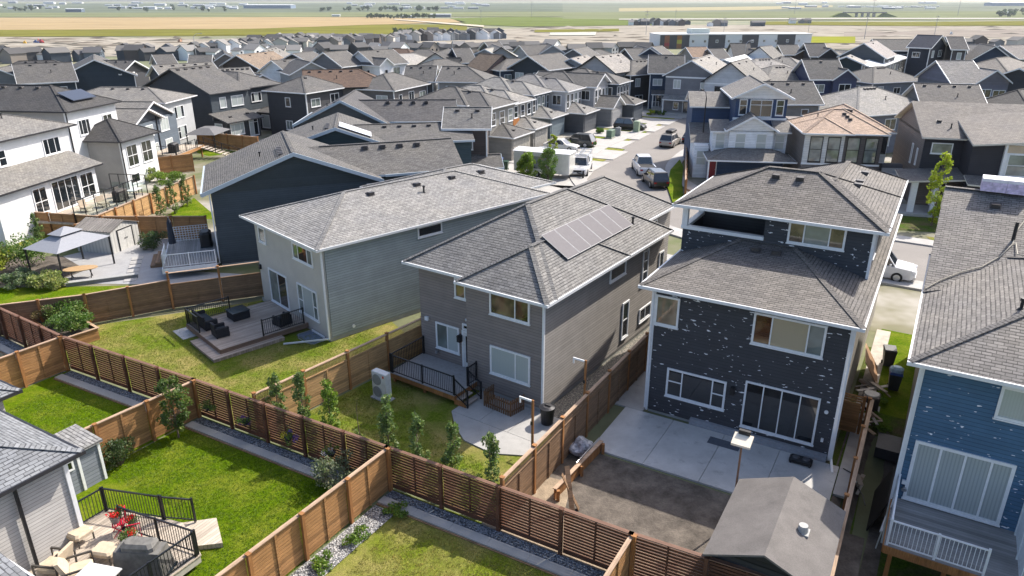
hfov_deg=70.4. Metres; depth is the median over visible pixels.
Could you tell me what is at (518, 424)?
patio
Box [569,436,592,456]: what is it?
rubbish bag
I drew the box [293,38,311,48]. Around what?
house
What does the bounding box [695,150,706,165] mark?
window
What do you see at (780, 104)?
window
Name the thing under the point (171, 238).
closed parasol
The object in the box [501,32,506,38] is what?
house
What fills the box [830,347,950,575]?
side yard
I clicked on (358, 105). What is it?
house
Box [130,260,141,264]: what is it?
stepping slab
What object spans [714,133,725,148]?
window
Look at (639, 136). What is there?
driveway
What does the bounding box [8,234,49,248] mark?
lawn
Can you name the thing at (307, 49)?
house
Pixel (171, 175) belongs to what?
shrub
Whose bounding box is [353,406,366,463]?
slim tree
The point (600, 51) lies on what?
house
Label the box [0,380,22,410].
house
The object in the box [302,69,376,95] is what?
house
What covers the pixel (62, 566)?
garden armchair
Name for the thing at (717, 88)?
window
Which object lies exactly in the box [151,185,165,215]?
slim tree
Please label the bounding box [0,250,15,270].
shrub
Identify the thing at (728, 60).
house
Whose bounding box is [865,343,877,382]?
plywood sheet
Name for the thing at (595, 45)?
house
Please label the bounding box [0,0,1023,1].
sky
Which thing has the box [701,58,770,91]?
house
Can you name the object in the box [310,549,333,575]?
shrub
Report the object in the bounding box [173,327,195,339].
paving slab
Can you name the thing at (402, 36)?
house
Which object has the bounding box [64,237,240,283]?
yard paving
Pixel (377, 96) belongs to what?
window
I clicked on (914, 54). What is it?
window
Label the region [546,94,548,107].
window
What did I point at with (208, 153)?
lawn
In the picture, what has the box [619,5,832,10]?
dry grass
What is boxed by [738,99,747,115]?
window
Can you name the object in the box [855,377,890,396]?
lumber pile
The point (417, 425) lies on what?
slim tree
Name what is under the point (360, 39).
house
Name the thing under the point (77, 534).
ottoman
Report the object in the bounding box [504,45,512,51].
house
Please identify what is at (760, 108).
window
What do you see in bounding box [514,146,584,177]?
cargo trailer
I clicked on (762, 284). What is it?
house
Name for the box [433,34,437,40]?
house
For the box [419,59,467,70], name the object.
house
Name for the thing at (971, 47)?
house
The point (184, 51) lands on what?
house
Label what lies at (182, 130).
window
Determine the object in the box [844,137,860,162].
window
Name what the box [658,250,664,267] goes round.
window
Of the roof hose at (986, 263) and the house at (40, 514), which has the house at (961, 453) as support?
the roof hose at (986, 263)
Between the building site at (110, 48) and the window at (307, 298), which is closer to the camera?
the window at (307, 298)
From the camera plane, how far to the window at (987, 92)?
111.81 m
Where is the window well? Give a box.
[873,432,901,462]
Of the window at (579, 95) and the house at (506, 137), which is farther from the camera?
the window at (579, 95)
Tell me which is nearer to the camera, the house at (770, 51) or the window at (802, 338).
the window at (802, 338)
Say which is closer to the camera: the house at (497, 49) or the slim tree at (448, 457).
the slim tree at (448, 457)
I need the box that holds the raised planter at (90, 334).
[34,320,99,349]
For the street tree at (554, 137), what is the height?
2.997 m
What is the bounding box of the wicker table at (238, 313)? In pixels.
[225,304,249,321]
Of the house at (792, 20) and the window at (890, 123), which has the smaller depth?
the window at (890, 123)
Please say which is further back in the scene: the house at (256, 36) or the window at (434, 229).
the house at (256, 36)
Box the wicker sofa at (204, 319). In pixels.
[191,309,217,330]
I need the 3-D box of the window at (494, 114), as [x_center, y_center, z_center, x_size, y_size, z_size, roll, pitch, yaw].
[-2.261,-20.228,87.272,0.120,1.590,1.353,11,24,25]
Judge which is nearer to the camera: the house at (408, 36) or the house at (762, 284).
the house at (762, 284)
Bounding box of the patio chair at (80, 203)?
[77,199,88,208]
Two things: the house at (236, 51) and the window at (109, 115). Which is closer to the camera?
the window at (109, 115)
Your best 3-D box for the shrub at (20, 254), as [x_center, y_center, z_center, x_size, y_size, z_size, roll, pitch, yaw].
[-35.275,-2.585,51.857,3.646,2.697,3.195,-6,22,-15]
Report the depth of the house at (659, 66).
128.92 m
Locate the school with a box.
[649,28,812,48]
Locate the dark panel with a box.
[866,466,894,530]
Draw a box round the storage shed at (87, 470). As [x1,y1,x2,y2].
[53,424,107,494]
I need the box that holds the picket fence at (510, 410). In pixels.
[483,384,523,416]
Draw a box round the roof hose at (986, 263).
[925,221,1023,288]
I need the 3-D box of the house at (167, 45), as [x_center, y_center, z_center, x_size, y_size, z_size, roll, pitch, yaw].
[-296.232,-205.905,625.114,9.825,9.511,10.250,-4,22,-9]
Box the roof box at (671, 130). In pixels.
[665,128,676,132]
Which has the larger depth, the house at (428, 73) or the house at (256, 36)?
the house at (256, 36)
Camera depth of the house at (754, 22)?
1287.36 m
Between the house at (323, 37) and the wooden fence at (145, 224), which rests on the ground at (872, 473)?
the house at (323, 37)
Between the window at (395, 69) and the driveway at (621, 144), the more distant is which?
the window at (395, 69)
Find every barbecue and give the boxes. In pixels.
[111,188,126,195]
[113,536,177,575]
[167,142,180,152]
[199,228,212,247]
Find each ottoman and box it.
[66,525,94,548]
[89,541,119,565]
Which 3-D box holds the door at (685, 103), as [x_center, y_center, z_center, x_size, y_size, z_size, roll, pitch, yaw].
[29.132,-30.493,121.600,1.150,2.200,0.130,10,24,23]
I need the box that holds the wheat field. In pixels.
[0,17,462,29]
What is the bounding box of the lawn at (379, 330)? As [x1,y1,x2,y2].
[66,300,401,429]
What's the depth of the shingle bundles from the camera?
33.45 m
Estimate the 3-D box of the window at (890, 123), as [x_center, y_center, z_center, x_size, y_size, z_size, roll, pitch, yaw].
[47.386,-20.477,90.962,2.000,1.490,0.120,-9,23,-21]
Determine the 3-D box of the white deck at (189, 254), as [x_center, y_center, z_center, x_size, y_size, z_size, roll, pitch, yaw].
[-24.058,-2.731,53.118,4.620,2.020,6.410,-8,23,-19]
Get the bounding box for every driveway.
[506,163,592,187]
[509,160,609,171]
[536,185,572,192]
[576,147,627,159]
[585,129,650,139]
[594,138,634,148]
[596,126,664,131]
[637,117,677,124]
[642,111,682,118]
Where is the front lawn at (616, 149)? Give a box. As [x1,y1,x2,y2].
[580,146,624,150]
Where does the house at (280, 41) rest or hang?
on the ground at (872, 473)
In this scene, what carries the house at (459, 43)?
on the ground at (872, 473)
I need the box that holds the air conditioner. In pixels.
[860,390,880,411]
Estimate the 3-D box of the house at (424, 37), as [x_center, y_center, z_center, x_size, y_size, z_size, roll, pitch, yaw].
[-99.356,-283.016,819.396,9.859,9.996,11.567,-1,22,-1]
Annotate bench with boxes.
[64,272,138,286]
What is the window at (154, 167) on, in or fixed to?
in the house at (107, 138)
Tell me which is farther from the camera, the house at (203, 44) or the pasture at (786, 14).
the pasture at (786, 14)
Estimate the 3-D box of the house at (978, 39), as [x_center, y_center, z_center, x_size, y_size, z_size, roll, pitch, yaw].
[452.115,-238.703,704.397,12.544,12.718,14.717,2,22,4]
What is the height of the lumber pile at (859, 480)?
0.358 m
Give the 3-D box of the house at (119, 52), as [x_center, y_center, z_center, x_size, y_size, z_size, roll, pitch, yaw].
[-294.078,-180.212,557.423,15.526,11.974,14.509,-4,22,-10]
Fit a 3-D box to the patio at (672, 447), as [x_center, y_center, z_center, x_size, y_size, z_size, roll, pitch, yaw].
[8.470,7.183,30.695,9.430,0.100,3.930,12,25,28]
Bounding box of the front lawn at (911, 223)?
[898,216,936,231]
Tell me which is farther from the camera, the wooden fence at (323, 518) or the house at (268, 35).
the house at (268, 35)
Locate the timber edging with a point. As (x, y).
(585, 460)
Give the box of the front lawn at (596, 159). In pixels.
[592,158,605,161]
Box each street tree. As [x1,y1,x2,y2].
[516,151,537,176]
[537,147,557,180]
[548,134,557,148]
[926,151,953,225]
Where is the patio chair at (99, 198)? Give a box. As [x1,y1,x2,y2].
[95,195,103,201]
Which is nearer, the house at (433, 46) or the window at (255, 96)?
the window at (255, 96)
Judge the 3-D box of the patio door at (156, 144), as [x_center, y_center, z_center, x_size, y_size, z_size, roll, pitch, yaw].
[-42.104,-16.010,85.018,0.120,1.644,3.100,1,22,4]
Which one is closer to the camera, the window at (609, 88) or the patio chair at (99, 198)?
the patio chair at (99, 198)
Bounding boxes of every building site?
[0,37,215,56]
[417,25,1023,48]
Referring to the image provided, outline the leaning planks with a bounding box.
[561,466,578,514]
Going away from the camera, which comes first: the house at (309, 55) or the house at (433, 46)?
the house at (309, 55)
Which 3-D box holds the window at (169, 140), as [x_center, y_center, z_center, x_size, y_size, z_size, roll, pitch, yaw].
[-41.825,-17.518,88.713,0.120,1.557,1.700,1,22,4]
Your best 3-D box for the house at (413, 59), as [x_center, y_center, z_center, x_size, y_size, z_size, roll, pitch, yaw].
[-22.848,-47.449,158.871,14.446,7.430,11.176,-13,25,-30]
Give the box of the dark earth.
[844,30,1023,36]
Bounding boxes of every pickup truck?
[571,153,592,175]
[631,154,655,175]
[883,250,916,281]
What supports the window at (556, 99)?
in the house at (565, 96)
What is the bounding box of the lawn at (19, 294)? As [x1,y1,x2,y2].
[0,286,131,313]
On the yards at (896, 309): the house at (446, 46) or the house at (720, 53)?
the house at (720, 53)
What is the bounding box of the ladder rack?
[575,148,591,164]
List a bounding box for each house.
[0,47,26,63]
[0,66,15,83]
[0,84,160,188]
[0,113,102,245]
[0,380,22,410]
[0,409,85,575]
[7,60,60,66]
[11,62,78,89]
[21,47,41,59]
[35,52,42,59]
[40,47,71,61]
[71,49,83,61]
[73,54,137,90]
[82,47,104,58]
[86,86,197,160]
[104,60,149,86]
[115,45,124,59]
[122,44,146,60]
[137,47,155,60]
[141,65,280,136]
[144,43,155,48]
[146,62,216,80]
[149,54,177,64]
[156,46,178,59]
[161,43,172,46]
[176,45,196,60]
[187,41,199,47]
[187,54,214,62]
[194,47,208,54]
[199,42,209,47]
[200,131,462,265]
[205,42,217,47]
[205,48,221,55]
[212,50,233,67]
[215,39,231,52]
[217,67,274,80]
[219,51,283,73]
[227,38,241,48]
[230,47,243,54]
[238,37,248,42]
[238,41,246,47]
[239,163,555,344]
[242,43,266,53]
[246,39,261,43]
[247,35,262,37]
[257,59,293,81]
[261,47,289,56]
[261,75,344,133]
[263,39,273,44]
[266,34,281,37]
[267,45,285,50]
[271,36,285,38]
[271,37,288,44]
[275,58,325,82]
[282,34,295,36]
[282,51,318,60]
[285,45,302,53]
[286,112,503,169]
[288,39,298,44]
[292,90,456,126]
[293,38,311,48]
[302,47,318,53]
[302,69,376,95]
[311,50,362,69]
[313,42,332,53]
[315,35,329,41]
[329,36,341,44]
[330,45,348,51]
[343,34,354,43]
[344,38,350,44]
[349,42,369,54]
[353,36,365,41]
[353,49,409,75]
[355,72,430,98]
[363,35,374,44]
[367,34,381,42]
[368,42,381,45]
[374,46,387,49]
[381,41,390,45]
[385,35,394,41]
[388,42,409,48]
[392,33,400,41]
[392,48,413,53]
[398,33,406,39]
[400,40,417,43]
[400,53,427,64]
[401,176,675,411]
[403,65,438,92]
[404,32,412,39]
[408,43,422,50]
[410,31,420,40]
[411,49,435,56]
[415,86,534,160]
[417,48,461,64]
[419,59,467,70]
[420,42,439,51]
[421,33,427,40]
[424,31,432,40]
[427,27,438,32]
[433,31,442,40]
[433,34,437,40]
[435,66,498,89]
[441,106,492,156]
[442,44,459,49]
[443,32,450,40]
[447,31,454,39]
[449,47,474,64]
[451,41,464,45]
[452,32,458,39]
[459,33,466,39]
[459,42,478,53]
[461,84,551,146]
[467,30,475,39]
[468,53,506,73]
[474,47,517,56]
[474,76,568,138]
[476,31,481,38]
[477,42,505,50]
[479,29,488,38]
[487,44,517,57]
[490,29,500,38]
[491,58,520,79]
[494,32,501,38]
[497,40,516,45]
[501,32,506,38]
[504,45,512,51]
[507,52,575,79]
[509,42,524,50]
[512,44,547,58]
[513,74,599,132]
[521,41,539,44]
[536,70,625,126]
[538,42,564,53]
[543,39,560,45]
[555,45,567,52]
[563,46,599,58]
[565,55,590,68]
[566,44,585,50]
[570,68,646,120]
[572,53,629,76]
[585,42,603,49]
[594,49,612,54]
[602,43,618,52]
[617,42,634,52]
[620,48,647,59]
[624,59,649,105]
[628,20,633,25]
[630,45,659,60]
[633,42,653,47]
[638,160,908,472]
[640,19,649,24]
[647,54,684,110]
[650,45,673,54]
[653,19,659,24]
[661,54,726,117]
[669,20,674,25]
[677,47,710,62]
[678,19,685,25]
[683,75,797,179]
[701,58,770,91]
[705,48,730,59]
[712,19,720,25]
[720,20,727,25]
[721,54,755,63]
[726,43,754,56]
[747,45,782,58]
[750,20,759,25]
[751,58,793,68]
[759,20,765,25]
[762,65,798,80]
[763,81,824,116]
[774,56,799,66]
[775,44,803,59]
[782,104,896,169]
[788,18,796,22]
[792,59,860,95]
[798,43,838,58]
[819,86,916,152]
[837,40,897,63]
[838,54,868,71]
[852,66,917,94]
[865,54,906,72]
[870,39,912,55]
[879,186,1023,542]
[891,101,1023,217]
[901,83,986,102]
[904,34,947,75]
[914,60,1012,97]
[943,36,968,59]
[964,43,1009,62]
[965,38,974,43]
[967,44,994,53]
[971,35,988,43]
[976,56,1023,72]
[986,89,1023,103]
[988,39,1004,45]
[997,45,1023,60]
[1002,67,1023,91]
[1006,36,1023,44]
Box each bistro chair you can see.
[112,505,125,537]
[126,523,141,536]
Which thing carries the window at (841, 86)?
in the house at (826, 76)
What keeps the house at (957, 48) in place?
on the yards at (896, 309)
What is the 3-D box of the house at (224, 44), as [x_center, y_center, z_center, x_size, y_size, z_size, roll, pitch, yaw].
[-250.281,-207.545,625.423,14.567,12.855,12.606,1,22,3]
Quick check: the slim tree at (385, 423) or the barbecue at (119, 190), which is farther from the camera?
the barbecue at (119, 190)
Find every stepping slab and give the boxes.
[123,277,136,281]
[127,268,139,272]
[128,264,140,268]
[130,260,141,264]
[131,256,142,260]
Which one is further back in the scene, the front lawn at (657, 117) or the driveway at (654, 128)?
the front lawn at (657, 117)
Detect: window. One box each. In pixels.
[0,149,8,167]
[31,186,51,211]
[41,136,61,156]
[67,461,74,471]
[77,118,90,136]
[78,171,96,198]
[102,113,111,119]
[125,143,140,167]
[130,172,141,182]
[140,139,154,162]
[146,166,155,173]
[159,117,169,131]
[165,137,172,147]
[173,105,184,119]
[178,124,187,139]
[214,123,223,133]
[219,97,226,108]
[230,94,243,106]
[230,122,244,134]
[250,91,261,102]
[257,226,266,245]
[261,114,270,128]
[285,97,290,106]
[286,120,293,129]
[291,242,313,268]
[296,282,319,323]
[311,98,320,107]
[312,329,324,338]
[330,92,338,101]
[376,95,387,98]
[393,67,399,73]
[409,91,413,98]
[417,222,442,238]
[419,90,425,96]
[435,321,460,355]
[454,277,465,301]
[462,323,466,330]
[488,293,530,325]
[489,345,530,386]
[492,112,495,126]
[499,110,504,124]
[504,74,510,79]
[508,108,512,121]
[514,105,517,118]
[515,72,523,77]
[520,104,524,116]
[527,102,530,114]
[532,97,535,112]
[537,96,539,109]
[542,95,544,105]
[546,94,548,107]
[552,95,560,105]
[566,94,569,108]
[570,93,573,105]
[578,91,580,102]
[581,90,589,100]
[594,89,597,103]
[608,87,612,94]
[609,261,626,284]
[620,299,629,340]
[635,78,640,86]
[638,301,651,324]
[641,248,649,281]
[652,79,661,85]
[653,294,680,329]
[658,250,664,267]
[664,367,726,411]
[673,79,680,88]
[673,102,678,109]
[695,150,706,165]
[714,86,722,91]
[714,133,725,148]
[734,133,746,147]
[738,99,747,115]
[749,99,772,117]
[749,312,827,359]
[755,133,767,148]
[774,134,784,150]
[775,100,784,115]
[785,223,846,251]
[800,109,808,116]
[807,136,823,162]
[815,84,824,92]
[824,137,841,162]
[838,84,850,90]
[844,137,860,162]
[861,138,878,164]
[872,235,878,260]
[880,137,887,153]
[884,118,896,129]
[893,87,900,93]
[909,143,913,162]
[912,52,919,57]
[913,147,918,164]
[930,143,953,154]
[956,53,961,59]
[982,89,991,97]
[992,90,1005,95]
[992,386,1023,425]
[1003,154,1023,177]
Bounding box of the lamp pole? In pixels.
[731,428,753,486]
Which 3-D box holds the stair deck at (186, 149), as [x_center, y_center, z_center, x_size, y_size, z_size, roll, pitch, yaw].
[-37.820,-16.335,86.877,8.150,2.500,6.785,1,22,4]
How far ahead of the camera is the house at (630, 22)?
1338.69 m
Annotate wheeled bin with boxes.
[503,160,508,169]
[881,344,897,366]
[887,368,902,390]
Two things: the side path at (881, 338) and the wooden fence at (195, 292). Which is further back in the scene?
the wooden fence at (195, 292)
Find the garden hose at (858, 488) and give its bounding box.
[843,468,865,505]
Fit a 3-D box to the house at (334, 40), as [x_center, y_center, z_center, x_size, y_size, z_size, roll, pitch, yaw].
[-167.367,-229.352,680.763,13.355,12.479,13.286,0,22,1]
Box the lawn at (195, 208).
[167,198,211,218]
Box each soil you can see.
[481,477,701,575]
[550,453,864,575]
[831,431,900,575]
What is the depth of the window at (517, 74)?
137.42 m
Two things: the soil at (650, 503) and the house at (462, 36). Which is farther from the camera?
the house at (462, 36)
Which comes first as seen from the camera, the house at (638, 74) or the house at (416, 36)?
the house at (638, 74)
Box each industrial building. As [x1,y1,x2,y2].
[65,8,84,11]
[143,6,156,8]
[154,3,166,5]
[243,4,295,8]
[430,14,450,16]
[984,2,1023,5]
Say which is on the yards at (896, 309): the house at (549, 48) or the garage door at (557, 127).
the house at (549, 48)
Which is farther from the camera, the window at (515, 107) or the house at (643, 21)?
the house at (643, 21)
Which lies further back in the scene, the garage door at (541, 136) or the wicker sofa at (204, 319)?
the garage door at (541, 136)
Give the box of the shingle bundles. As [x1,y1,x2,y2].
[980,174,1023,195]
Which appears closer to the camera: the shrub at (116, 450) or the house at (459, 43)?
the shrub at (116, 450)
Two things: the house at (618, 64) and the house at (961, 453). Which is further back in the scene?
the house at (618, 64)
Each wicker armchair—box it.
[210,322,229,338]
[272,311,292,327]
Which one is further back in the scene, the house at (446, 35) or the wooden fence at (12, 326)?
the house at (446, 35)
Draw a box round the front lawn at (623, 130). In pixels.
[604,128,645,132]
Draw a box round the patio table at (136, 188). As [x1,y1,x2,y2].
[127,187,142,198]
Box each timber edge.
[54,378,146,412]
[184,426,329,485]
[376,503,558,575]
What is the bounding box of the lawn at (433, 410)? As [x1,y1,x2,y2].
[269,371,559,515]
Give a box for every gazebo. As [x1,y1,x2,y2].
[23,226,114,277]
[185,126,229,149]
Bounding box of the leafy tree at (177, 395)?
[154,375,192,437]
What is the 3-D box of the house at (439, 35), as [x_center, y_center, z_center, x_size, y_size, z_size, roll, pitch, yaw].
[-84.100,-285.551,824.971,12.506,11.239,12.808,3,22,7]
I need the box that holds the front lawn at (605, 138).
[595,136,630,140]
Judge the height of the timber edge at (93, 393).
0.100 m
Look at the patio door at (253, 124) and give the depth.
102.66 m
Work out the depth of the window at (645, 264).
40.43 m
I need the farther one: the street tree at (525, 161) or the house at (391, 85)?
the house at (391, 85)
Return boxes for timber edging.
[553,438,604,501]
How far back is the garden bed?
53.04 m
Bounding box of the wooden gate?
[838,393,866,433]
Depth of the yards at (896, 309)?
49.36 m
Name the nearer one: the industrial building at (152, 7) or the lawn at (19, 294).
the lawn at (19, 294)
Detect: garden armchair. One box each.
[31,541,77,575]
[53,550,94,575]
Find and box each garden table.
[63,265,97,279]
[75,562,121,575]
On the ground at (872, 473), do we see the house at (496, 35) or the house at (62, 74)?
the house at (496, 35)
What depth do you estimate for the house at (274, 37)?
691.13 m
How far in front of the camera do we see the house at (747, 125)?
77.07 m
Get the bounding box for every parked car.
[542,138,579,149]
[564,132,596,147]
[613,117,646,129]
[641,168,669,187]
[659,132,680,147]
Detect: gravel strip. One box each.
[0,336,65,373]
[64,371,148,401]
[193,417,348,478]
[290,505,392,575]
[386,490,604,575]
[554,327,649,418]
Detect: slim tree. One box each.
[27,212,44,240]
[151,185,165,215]
[165,178,179,213]
[178,174,191,205]
[264,370,289,428]
[290,367,317,439]
[318,374,340,447]
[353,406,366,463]
[376,389,400,464]
[407,411,430,479]
[440,421,465,493]
[475,431,500,509]
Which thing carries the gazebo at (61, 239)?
on the yard paving at (105, 264)
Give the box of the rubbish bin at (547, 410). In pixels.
[539,403,554,425]
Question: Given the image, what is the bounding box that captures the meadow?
[451,17,651,25]
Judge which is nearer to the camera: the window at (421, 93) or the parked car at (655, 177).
the parked car at (655, 177)
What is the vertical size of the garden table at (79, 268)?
0.766 m
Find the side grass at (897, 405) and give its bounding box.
[876,329,914,419]
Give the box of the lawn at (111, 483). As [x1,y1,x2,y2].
[76,417,350,575]
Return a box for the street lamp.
[700,89,706,132]
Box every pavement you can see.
[569,121,922,290]
[665,149,933,246]
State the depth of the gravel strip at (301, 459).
31.65 m
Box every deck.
[28,486,222,575]
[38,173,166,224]
[150,224,217,273]
[156,137,239,161]
[184,296,308,362]
[389,335,481,408]
[875,474,1023,575]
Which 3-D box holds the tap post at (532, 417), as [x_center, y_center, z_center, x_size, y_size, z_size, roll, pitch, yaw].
[0.558,6.000,28.615,0.665,3.800,0.080,14,26,32]
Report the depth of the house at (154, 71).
121.52 m
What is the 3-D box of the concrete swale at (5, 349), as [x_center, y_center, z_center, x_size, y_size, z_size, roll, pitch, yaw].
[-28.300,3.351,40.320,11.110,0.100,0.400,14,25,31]
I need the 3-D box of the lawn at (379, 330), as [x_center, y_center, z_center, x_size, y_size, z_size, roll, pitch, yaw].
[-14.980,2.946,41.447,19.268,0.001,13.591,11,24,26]
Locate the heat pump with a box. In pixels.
[370,368,394,402]
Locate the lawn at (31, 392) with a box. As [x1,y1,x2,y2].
[3,370,185,466]
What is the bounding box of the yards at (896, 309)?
[0,77,937,356]
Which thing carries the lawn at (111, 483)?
on the ground at (872, 473)
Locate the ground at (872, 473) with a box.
[0,1,1023,575]
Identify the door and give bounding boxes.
[50,174,81,212]
[118,229,127,250]
[124,226,133,247]
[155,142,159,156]
[249,119,259,135]
[267,267,290,310]
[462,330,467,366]
[513,137,528,159]
[534,129,546,146]
[551,118,563,137]
[584,114,595,132]
[611,108,621,125]
[633,104,642,120]
[655,95,661,105]
[682,101,687,112]
[706,161,716,177]
[739,380,820,446]
[901,440,1016,527]
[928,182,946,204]
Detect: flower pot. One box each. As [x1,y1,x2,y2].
[105,505,123,524]
[118,527,135,542]
[124,513,140,526]
[124,527,137,536]
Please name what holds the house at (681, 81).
on the yards at (896, 309)
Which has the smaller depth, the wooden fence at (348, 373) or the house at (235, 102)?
the wooden fence at (348, 373)
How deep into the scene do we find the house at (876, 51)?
149.95 m
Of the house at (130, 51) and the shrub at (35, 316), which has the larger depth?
the house at (130, 51)
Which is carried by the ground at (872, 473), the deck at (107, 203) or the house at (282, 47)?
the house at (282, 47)
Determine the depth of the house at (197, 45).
607.77 m
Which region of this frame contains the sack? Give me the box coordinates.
[890,365,903,373]
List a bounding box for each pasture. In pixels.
[0,11,562,16]
[0,24,466,36]
[563,11,1023,19]
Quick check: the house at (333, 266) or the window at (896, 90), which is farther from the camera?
the window at (896, 90)
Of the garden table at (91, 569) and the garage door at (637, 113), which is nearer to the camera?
the garden table at (91, 569)
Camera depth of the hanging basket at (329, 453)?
29.21 m
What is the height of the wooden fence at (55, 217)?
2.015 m
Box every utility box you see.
[605,129,615,138]
[615,127,621,135]
[632,121,640,131]
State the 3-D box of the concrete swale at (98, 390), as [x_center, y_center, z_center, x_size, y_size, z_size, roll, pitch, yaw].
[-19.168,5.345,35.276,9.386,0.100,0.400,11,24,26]
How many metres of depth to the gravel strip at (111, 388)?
36.33 m
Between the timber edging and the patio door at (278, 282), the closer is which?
the timber edging
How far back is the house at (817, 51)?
165.12 m
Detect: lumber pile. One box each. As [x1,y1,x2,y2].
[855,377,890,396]
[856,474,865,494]
[857,400,882,434]
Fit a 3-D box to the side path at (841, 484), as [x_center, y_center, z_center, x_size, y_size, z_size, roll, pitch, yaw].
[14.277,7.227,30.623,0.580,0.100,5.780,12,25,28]
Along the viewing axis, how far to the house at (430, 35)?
814.25 m
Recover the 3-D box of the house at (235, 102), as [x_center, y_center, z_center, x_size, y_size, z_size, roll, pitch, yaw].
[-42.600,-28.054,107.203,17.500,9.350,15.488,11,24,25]
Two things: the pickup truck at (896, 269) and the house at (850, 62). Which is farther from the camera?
the house at (850, 62)
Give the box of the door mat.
[707,436,739,450]
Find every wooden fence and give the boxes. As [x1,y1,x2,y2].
[0,293,90,335]
[0,307,64,365]
[0,336,69,387]
[34,212,99,233]
[58,334,197,416]
[72,175,197,226]
[82,279,174,322]
[84,379,201,464]
[100,215,207,238]
[158,153,194,172]
[165,261,263,307]
[191,378,389,489]
[197,134,258,150]
[215,446,392,575]
[251,316,422,432]
[384,445,633,575]
[499,332,648,521]
[603,533,637,575]
[628,531,767,575]
[684,145,687,194]
[830,397,873,575]
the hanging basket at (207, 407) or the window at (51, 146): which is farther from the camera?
the window at (51, 146)
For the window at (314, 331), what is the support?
in the house at (333, 266)
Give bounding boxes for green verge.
[535,29,618,31]
[765,21,1023,25]
[811,36,854,42]
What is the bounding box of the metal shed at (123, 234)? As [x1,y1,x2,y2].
[74,217,140,253]
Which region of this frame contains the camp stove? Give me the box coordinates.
[789,454,812,467]
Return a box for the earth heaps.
[0,25,1017,54]
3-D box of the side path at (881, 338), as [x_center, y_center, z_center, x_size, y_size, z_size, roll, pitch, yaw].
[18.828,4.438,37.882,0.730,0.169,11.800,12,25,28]
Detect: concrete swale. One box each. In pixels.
[0,343,56,376]
[55,374,145,408]
[185,421,345,487]
[378,496,586,575]
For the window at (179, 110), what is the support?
in the house at (169, 114)
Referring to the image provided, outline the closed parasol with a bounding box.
[166,217,175,249]
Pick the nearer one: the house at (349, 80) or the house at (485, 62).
the house at (349, 80)
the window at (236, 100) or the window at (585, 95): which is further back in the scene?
the window at (585, 95)
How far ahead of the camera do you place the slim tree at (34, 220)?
55.05 m
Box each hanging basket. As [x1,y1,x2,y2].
[197,393,216,410]
[235,407,251,425]
[280,422,298,445]
[320,437,341,458]
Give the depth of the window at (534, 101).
101.90 m
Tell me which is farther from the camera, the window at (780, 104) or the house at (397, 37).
the house at (397, 37)
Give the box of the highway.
[619,18,1023,19]
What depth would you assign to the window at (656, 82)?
128.56 m
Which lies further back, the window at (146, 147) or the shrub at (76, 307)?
the window at (146, 147)
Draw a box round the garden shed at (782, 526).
[702,477,845,575]
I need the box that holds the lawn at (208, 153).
[197,148,234,155]
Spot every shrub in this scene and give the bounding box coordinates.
[0,233,46,267]
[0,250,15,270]
[0,266,38,290]
[25,269,68,289]
[29,297,59,319]
[41,298,88,327]
[47,307,94,331]
[99,435,135,470]
[136,230,167,249]
[145,167,160,181]
[152,171,186,184]
[310,448,356,490]
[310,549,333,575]
[342,524,370,545]
[381,501,408,517]
[595,127,603,132]
[658,110,666,114]
[872,422,892,432]
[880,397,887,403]
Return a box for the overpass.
[830,12,896,16]
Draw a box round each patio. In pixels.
[452,391,559,442]
[452,411,530,455]
[593,407,838,500]
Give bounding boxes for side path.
[614,366,646,410]
[832,426,860,498]
[856,329,890,422]
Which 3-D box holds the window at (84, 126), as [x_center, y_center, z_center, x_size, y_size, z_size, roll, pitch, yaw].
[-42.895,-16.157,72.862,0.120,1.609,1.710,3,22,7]
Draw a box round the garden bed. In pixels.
[0,256,81,284]
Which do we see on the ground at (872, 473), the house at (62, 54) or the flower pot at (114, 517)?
the house at (62, 54)
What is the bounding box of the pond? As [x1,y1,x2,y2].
[550,32,595,34]
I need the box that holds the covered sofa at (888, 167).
[879,163,902,172]
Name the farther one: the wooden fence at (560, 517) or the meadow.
the meadow
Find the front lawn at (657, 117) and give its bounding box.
[642,116,674,118]
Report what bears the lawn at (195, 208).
on the yards at (896, 309)
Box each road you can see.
[394,19,483,26]
[587,118,931,281]
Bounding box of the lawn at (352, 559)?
[325,489,551,575]
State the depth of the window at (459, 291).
35.69 m

